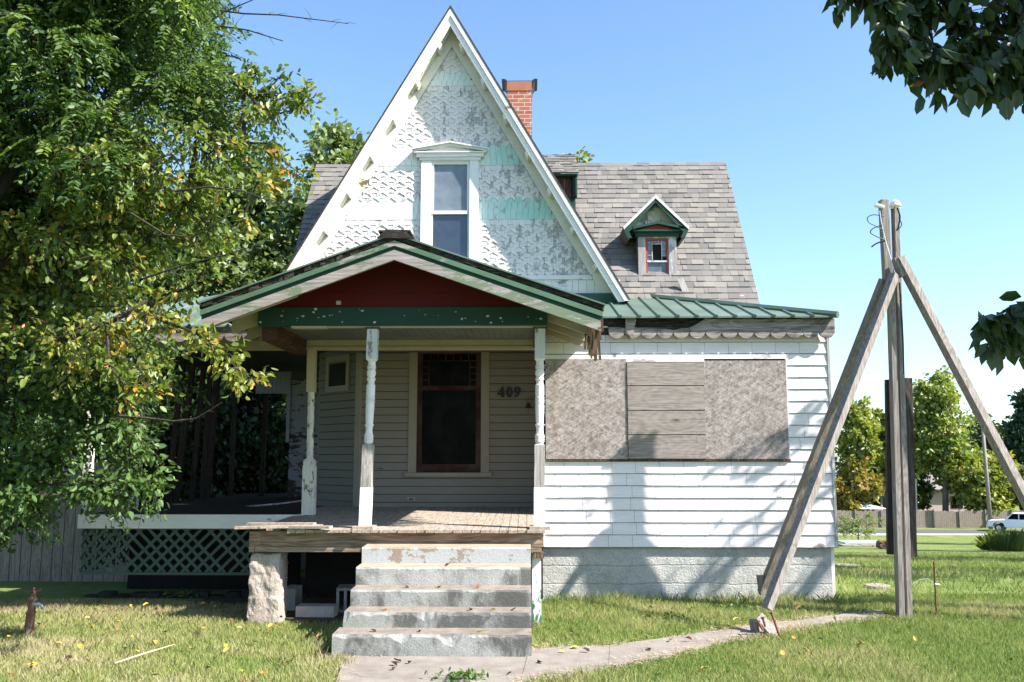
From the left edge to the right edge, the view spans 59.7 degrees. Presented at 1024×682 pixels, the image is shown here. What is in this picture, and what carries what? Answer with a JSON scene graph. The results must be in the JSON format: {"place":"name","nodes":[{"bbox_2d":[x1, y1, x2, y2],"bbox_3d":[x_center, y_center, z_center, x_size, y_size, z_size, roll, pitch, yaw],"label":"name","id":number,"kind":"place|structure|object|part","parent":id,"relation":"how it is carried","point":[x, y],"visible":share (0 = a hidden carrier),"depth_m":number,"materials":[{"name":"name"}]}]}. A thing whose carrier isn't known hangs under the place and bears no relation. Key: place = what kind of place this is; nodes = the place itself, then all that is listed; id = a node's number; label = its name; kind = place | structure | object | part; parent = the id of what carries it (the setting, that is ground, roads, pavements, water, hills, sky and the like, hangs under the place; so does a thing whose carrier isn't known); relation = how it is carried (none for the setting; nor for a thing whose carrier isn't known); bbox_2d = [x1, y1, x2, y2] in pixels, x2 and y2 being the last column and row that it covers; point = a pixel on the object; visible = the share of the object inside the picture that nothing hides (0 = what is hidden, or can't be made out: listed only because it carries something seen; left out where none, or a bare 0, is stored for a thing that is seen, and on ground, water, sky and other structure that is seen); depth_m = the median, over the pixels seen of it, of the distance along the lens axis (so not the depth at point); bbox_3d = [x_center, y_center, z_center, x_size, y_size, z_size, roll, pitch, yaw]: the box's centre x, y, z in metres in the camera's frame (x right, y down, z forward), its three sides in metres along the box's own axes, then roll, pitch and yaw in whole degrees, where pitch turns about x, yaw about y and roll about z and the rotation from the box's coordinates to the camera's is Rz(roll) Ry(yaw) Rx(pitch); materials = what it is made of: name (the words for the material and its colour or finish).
{"place":"outdoors","nodes":[
{"label":"outdoors","id":0,"kind":"place"},
{"bbox_2d":[0,497,1023,681],"bbox_3d":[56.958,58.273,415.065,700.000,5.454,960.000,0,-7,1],"label":"ground","id":1,"kind":"structure","parent":0,"point":[14,590],"depth_m":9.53,"materials":[{"name":"green plant"}]},
{"bbox_2d":[23,588,44,636],"bbox_3d":[-4.479,2.588,8.371,0.201,0.521,0.111,-2,-8,17],"label":"yard hydrant","id":2,"kind":"object","parent":1,"relation":"on","point":[31,612],"visible":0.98,"depth_m":8.36,"materials":[{"name":"metal"}]},
{"bbox_2d":[0,201,106,462],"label":"background tree","id":3,"kind":"object","parent":1,"relation":"on","point":[17,371],"visible":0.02,"depth_m":17.39,"materials":[{"name":"green plant"}]},
{"bbox_2d":[0,463,138,581],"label":"board fence","id":4,"kind":"object","parent":1,"relation":"on","point":[41,561],"visible":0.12,"depth_m":12.23,"materials":[{"name":"grey wood"}]},
{"bbox_2d":[0,325,210,552],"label":"sapling","id":5,"kind":"object","parent":1,"relation":"on","point":[21,500],"visible":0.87,"depth_m":8.16,"materials":[{"name":"green plant"}]},
{"bbox_2d":[19,151,228,561],"bbox_3d":[-8.651,0.406,19.155,4.854,9.356,5.149,0,-7,1],"label":"background tree","id":6,"kind":"object","parent":1,"relation":"on","point":[171,278],"visible":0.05,"depth_m":18.76,"materials":[{"name":"green plant"}]},
{"bbox_2d":[68,351,205,508],"bbox_3d":[-7.312,1.939,17.689,2.640,5.224,2.893,0,-7,1],"label":"overgrown shrub","id":7,"kind":"object","parent":1,"relation":"on","point":[167,434],"visible":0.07,"depth_m":17.24,"materials":[{"name":"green plant"}]},
{"bbox_2d":[114,643,174,663],"bbox_3d":[-3.103,2.557,7.354,0.228,0.032,0.735,-2,-8,15],"label":"twig","id":8,"kind":"object","parent":1,"relation":"on","point":[143,653],"visible":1,"depth_m":7.28,"materials":[{"name":"beige wood"}]},
{"bbox_2d":[0,0,298,426],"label":"locust tree","id":9,"kind":"object","parent":1,"relation":"on","point":[76,44],"visible":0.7,"depth_m":7.75,"materials":[{"name":"green plant"}]},
{"bbox_2d":[0,0,353,431],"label":"pear tree","id":10,"kind":"object","parent":1,"relation":"on","point":[69,326],"visible":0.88,"depth_m":7.61,"materials":[{"name":"green plant"}]},
{"bbox_2d":[163,588,211,599],"bbox_3d":[-3.841,3.005,10.602,0.491,0.121,0.348,-2,-8,12],"label":"weed","id":11,"kind":"object","parent":1,"relation":"on","point":[184,593],"visible":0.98,"depth_m":10.58,"materials":[{"name":"green plant"}]},
{"bbox_2d":[149,363,281,501],"bbox_3d":[-6.067,1.948,17.935,2.495,5.342,2.528,5,-9,-31],"label":"overgrown shrub","id":12,"kind":"object","parent":1,"relation":"on","point":[221,460],"visible":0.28,"depth_m":17.54,"materials":[{"name":"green plant"}]},
{"bbox_2d":[142,135,305,473],"bbox_3d":[-7.137,0.042,22.146,4.496,10.842,4.433,-2,-8,18],"label":"background tree","id":13,"kind":"object","parent":1,"relation":"on","point":[258,214],"visible":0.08,"depth_m":22.22,"materials":[{"name":"green plant"}]},
{"bbox_2d":[221,380,288,493],"bbox_3d":[-4.948,2.368,18.467,2.392,4.737,2.338,-6,-9,38],"label":"overgrown shrub","id":14,"kind":"object","parent":1,"relation":"on","point":[276,479],"visible":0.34,"depth_m":17.99,"materials":[{"name":"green plant"}]},
{"bbox_2d":[221,186,308,492],"bbox_3d":[-4.723,0.741,19.622,3.359,8.410,3.226,0,-7,1],"label":"background tree","id":15,"kind":"object","parent":1,"relation":"on","point":[270,263],"visible":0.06,"depth_m":19.74,"materials":[{"name":"green plant"}]},
{"bbox_2d":[0,577,541,628],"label":"dirt patch","id":16,"kind":"object","parent":1,"relation":"on","point":[319,597],"visible":0.11,"depth_m":10.16,"materials":[{"name":"brown soil"}]},
{"bbox_2d":[287,585,301,610],"bbox_3d":[-2.403,2.809,9.761,0.140,0.240,0.300,0,-7,1],"label":"concrete block","id":17,"kind":"object","parent":16,"relation":"on","point":[294,596],"depth_m":9.62,"materials":[{"name":"grey concrete"}]},
{"bbox_2d":[295,603,337,616],"bbox_3d":[-2.029,2.809,9.295,0.406,0.120,0.212,0,-7,1],"label":"concrete block","id":18,"kind":"object","parent":16,"relation":"on","point":[316,609],"depth_m":9.20,"materials":[{"name":"grey concrete"}]},
{"bbox_2d":[336,584,355,611],"bbox_3d":[-1.790,2.786,9.662,0.190,0.260,0.300,1,-7,-5],"label":"concrete block","id":19,"kind":"object","parent":16,"relation":"on","point":[346,588],"depth_m":9.55,"materials":[{"name":"grey concrete"}]},
{"bbox_2d":[285,108,369,254],"bbox_3d":[-4.839,-0.275,24.273,4.397,12.347,4.175,6,-9,-37],"label":"background tree","id":20,"kind":"object","parent":1,"relation":"on","point":[342,146],"visible":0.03,"depth_m":24.57,"materials":[{"name":"green plant"}]},
{"bbox_2d":[332,544,531,658],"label":"front steps","id":21,"kind":"structure","parent":1,"relation":"on","point":[445,619],"depth_m":7.99,"materials":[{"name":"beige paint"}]},
{"bbox_2d":[46,5,839,623],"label":"house","id":22,"kind":"structure","parent":1,"relation":"on","point":[444,295],"depth_m":10.80,"materials":[{"name":"paint"}]},
{"bbox_2d":[325,354,350,392],"bbox_3d":[-2.432,0.458,12.463,0.034,0.500,0.580,7,-10,-44],"label":"window","id":23,"kind":"structure","parent":22,"relation":"in","point":[337,378],"depth_m":12.46,"materials":[{"name":"paint"}]},
{"bbox_2d":[404,352,491,476],"bbox_3d":[-0.846,0.910,11.978,1.161,1.802,0.100,0,-7,1],"label":"window","id":24,"kind":"structure","parent":22,"relation":"in","point":[448,420],"depth_m":11.99,"materials":[{"name":"paint"}]},
{"bbox_2d":[412,141,487,260],"bbox_3d":[-0.859,-1.675,12.263,1.052,2.179,0.140,0,-7,1],"label":"window","id":25,"kind":"structure","parent":22,"relation":"in","point":[449,169],"depth_m":12.33,"materials":[{"name":"paint"}]},
{"bbox_2d":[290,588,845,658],"bbox_3d":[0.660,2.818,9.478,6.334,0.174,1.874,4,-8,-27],"label":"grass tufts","id":26,"kind":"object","parent":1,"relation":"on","point":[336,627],"visible":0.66,"depth_m":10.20,"materials":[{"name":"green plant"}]},
{"bbox_2d":[563,146,598,162],"bbox_3d":[1.566,0.206,23.114,1.873,10.921,1.781,0,-7,1],"label":"background tree","id":27,"kind":"object","parent":1,"relation":"on","point":[584,155],"visible":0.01,"depth_m":23.73,"materials":[{"name":"green plant"}]},
{"bbox_2d":[327,613,893,681],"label":"dry straw","id":28,"kind":"object","parent":1,"relation":"on","point":[742,639],"visible":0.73,"depth_m":7.82,"materials":[{"name":"beige plant"}]},
{"bbox_2d":[636,611,701,622],"bbox_3d":[1.594,2.809,9.104,0.658,0.115,0.386,0,-7,1],"label":"weed","id":29,"kind":"object","parent":1,"relation":"on","point":[666,613],"visible":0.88,"depth_m":9.08,"materials":[{"name":"green plant"}]},
{"bbox_2d":[713,600,761,609],"bbox_3d":[2.472,2.906,9.755,0.573,0.128,0.275,0,-7,1],"label":"weed","id":30,"kind":"object","parent":1,"relation":"on","point":[736,606],"visible":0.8,"depth_m":9.74,"materials":[{"name":"green plant"}]},
{"bbox_2d":[836,563,859,567],"bbox_3d":[6.201,4.169,16.452,0.431,0.080,0.451,-3,-8,22],"label":"stepping stone","id":31,"kind":"object","parent":1,"relation":"on","point":[846,564],"visible":0.24,"depth_m":16.53,"materials":[{"name":"stone"}]},
{"bbox_2d":[838,544,875,546],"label":"paving slab","id":32,"kind":"structure","parent":1,"relation":"on","point":[858,545],"depth_m":37.07,"materials":[{"name":"concrete"}]},
{"bbox_2d":[838,540,876,543],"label":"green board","id":33,"kind":"object","parent":1,"relation":"on","point":[858,541],"visible":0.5,"depth_m":46.73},
{"bbox_2d":[834,395,884,510],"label":"background tree","id":34,"kind":"object","parent":1,"relation":"on","point":[861,427],"visible":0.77,"depth_m":94.41,"materials":[{"name":"green plant"}]},
{"bbox_2d":[835,454,885,510],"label":"background tree","id":35,"kind":"object","parent":1,"relation":"on","point":[862,482],"visible":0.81,"depth_m":91.68,"materials":[{"name":"yellow plant"}]},
{"bbox_2d":[837,511,885,539],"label":"shrub","id":36,"kind":"object","parent":1,"relation":"on","point":[851,526],"visible":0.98,"depth_m":51.45,"materials":[{"name":"green plant"}]},
{"bbox_2d":[858,503,885,509],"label":"canopy","id":37,"kind":"object","parent":1,"relation":"on","point":[867,506],"visible":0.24,"depth_m":90.95,"materials":[{"name":"white metal"}]},
{"bbox_2d":[863,407,885,510],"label":"background tree","id":38,"kind":"object","parent":1,"relation":"on","point":[881,416],"visible":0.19,"depth_m":96.98,"materials":[{"name":"green plant"}]},
{"bbox_2d":[864,583,890,589],"bbox_3d":[4.688,3.168,11.447,0.320,0.080,0.320,3,-8,-21],"label":"stepping stone","id":39,"kind":"object","parent":1,"relation":"on","point":[878,585],"visible":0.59,"depth_m":11.39,"materials":[{"name":"stone"}]},
{"bbox_2d":[875,540,885,548],"bbox_3d":[14.032,7.690,33.745,0.499,0.345,0.408,0,-7,1],"label":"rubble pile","id":40,"kind":"object","parent":1,"relation":"on","point":[881,544],"visible":0.63,"depth_m":33.61,"materials":[{"name":"brown stone"}]},
{"bbox_2d":[749,199,1023,637],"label":"timber pole","id":41,"kind":"object","parent":1,"relation":"on","point":[901,510],"visible":0.93,"depth_m":9.46,"materials":[{"name":"grey wood"}]},
{"bbox_2d":[835,465,972,511],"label":"background house","id":42,"kind":"structure","parent":1,"relation":"on","point":[936,502],"depth_m":109.52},
{"bbox_2d":[871,497,880,506],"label":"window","id":43,"kind":"structure","parent":42,"relation":"in","point":[876,503],"depth_m":109.56,"materials":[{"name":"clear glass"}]},
{"bbox_2d":[951,497,962,507],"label":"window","id":44,"kind":"structure","parent":42,"relation":"in","point":[953,505],"depth_m":109.38,"materials":[{"name":"black glass"}]},
{"bbox_2d":[840,534,987,534],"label":"kerb","id":45,"kind":"structure","parent":1,"relation":"on","point":[928,534],"depth_m":80.98,"materials":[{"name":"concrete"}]},
{"bbox_2d":[821,0,1023,375],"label":"dogwood tree","id":46,"kind":"object","parent":1,"relation":"on","point":[983,66],"visible":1,"depth_m":3.72,"materials":[{"name":"green plant"}]},
{"bbox_2d":[914,450,938,509],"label":"background tree","id":47,"kind":"object","parent":1,"relation":"on","point":[925,489],"visible":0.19,"depth_m":99.59,"materials":[{"name":"green plant"}]},
{"bbox_2d":[914,561,939,613],"bbox_3d":[4.425,2.675,9.510,0.269,0.642,0.028,0,-7,1],"label":"metal stake","id":48,"kind":"object","parent":1,"relation":"on","point":[935,583],"visible":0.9,"depth_m":9.51,"materials":[{"name":"metal"}]},
{"bbox_2d":[837,509,1023,527],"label":"fence","id":49,"kind":"object","parent":1,"relation":"on","point":[932,518],"visible":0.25,"depth_m":89.74,"materials":[{"name":"brown wood"}]},
{"bbox_2d":[913,365,982,510],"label":"background tree","id":50,"kind":"object","parent":1,"relation":"on","point":[936,441],"visible":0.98,"depth_m":93.24,"materials":[{"name":"green plant"}]},
{"bbox_2d":[938,448,1020,514],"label":"background tree","id":51,"kind":"object","parent":1,"relation":"on","point":[969,485],"visible":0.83,"depth_m":91.05,"materials":[{"name":"green plant"}]},
{"bbox_2d":[959,412,1009,455],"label":"background tree","id":52,"kind":"object","parent":1,"relation":"on","point":[976,436],"visible":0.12,"depth_m":100.26,"materials":[{"name":"green plant"}]},
{"bbox_2d":[981,429,992,529],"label":"utility pole","id":53,"kind":"object","parent":1,"relation":"on","point":[988,499],"visible":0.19,"depth_m":88.09,"materials":[{"name":"grey wood"}]},
{"bbox_2d":[970,526,1023,551],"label":"grass clump","id":54,"kind":"object","parent":1,"relation":"on","point":[1003,540],"visible":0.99,"depth_m":29.39,"materials":[{"name":"green plant"}]},
{"bbox_2d":[999,388,1023,464],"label":"tree","id":55,"kind":"object","parent":1,"relation":"on","point":[1013,433],"visible":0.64,"depth_m":96.34,"materials":[{"name":"green plant"}]},
{"bbox_2d":[1004,459,1023,510],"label":"background tree","id":56,"kind":"object","parent":1,"relation":"on","point":[1020,468],"visible":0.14,"depth_m":92.13,"materials":[{"name":"green plant"}]},
{"bbox_2d":[4,0,1023,461],"label":"sky","id":57,"kind":"structure","parent":0,"point":[809,141],"materials":[{"name":"blue"}]},
{"bbox_2d":[336,610,885,681],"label":"path","id":58,"kind":"structure","parent":0,"point":[375,669],"depth_m":7.22,"materials":[{"name":"concrete"}]},
{"bbox_2d":[424,666,510,681],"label":"weed","id":59,"kind":"object","parent":58,"relation":"on","point":[463,674],"visible":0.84,"depth_m":6.62,"materials":[{"name":"green plant"}]},
{"bbox_2d":[834,550,1023,599],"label":"grass","id":60,"kind":"structure","parent":0,"point":[944,561],"depth_m":14.50,"materials":[{"name":"green plant"}]},
{"bbox_2d":[838,530,1023,533],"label":"road","id":61,"kind":"structure","parent":0,"point":[943,531],"depth_m":84.71,"materials":[{"name":"grey asphalt"}]},
{"bbox_2d":[987,512,1023,531],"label":"car","id":62,"kind":"object","parent":61,"relation":"on","point":[1014,520],"visible":0.9,"depth_m":84.06,"materials":[{"name":"white paint"}]},
{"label":"side window","id":63,"kind":"part","parent":62,"relation":"part of","materials":[{"name":"black glass"}]}
]}

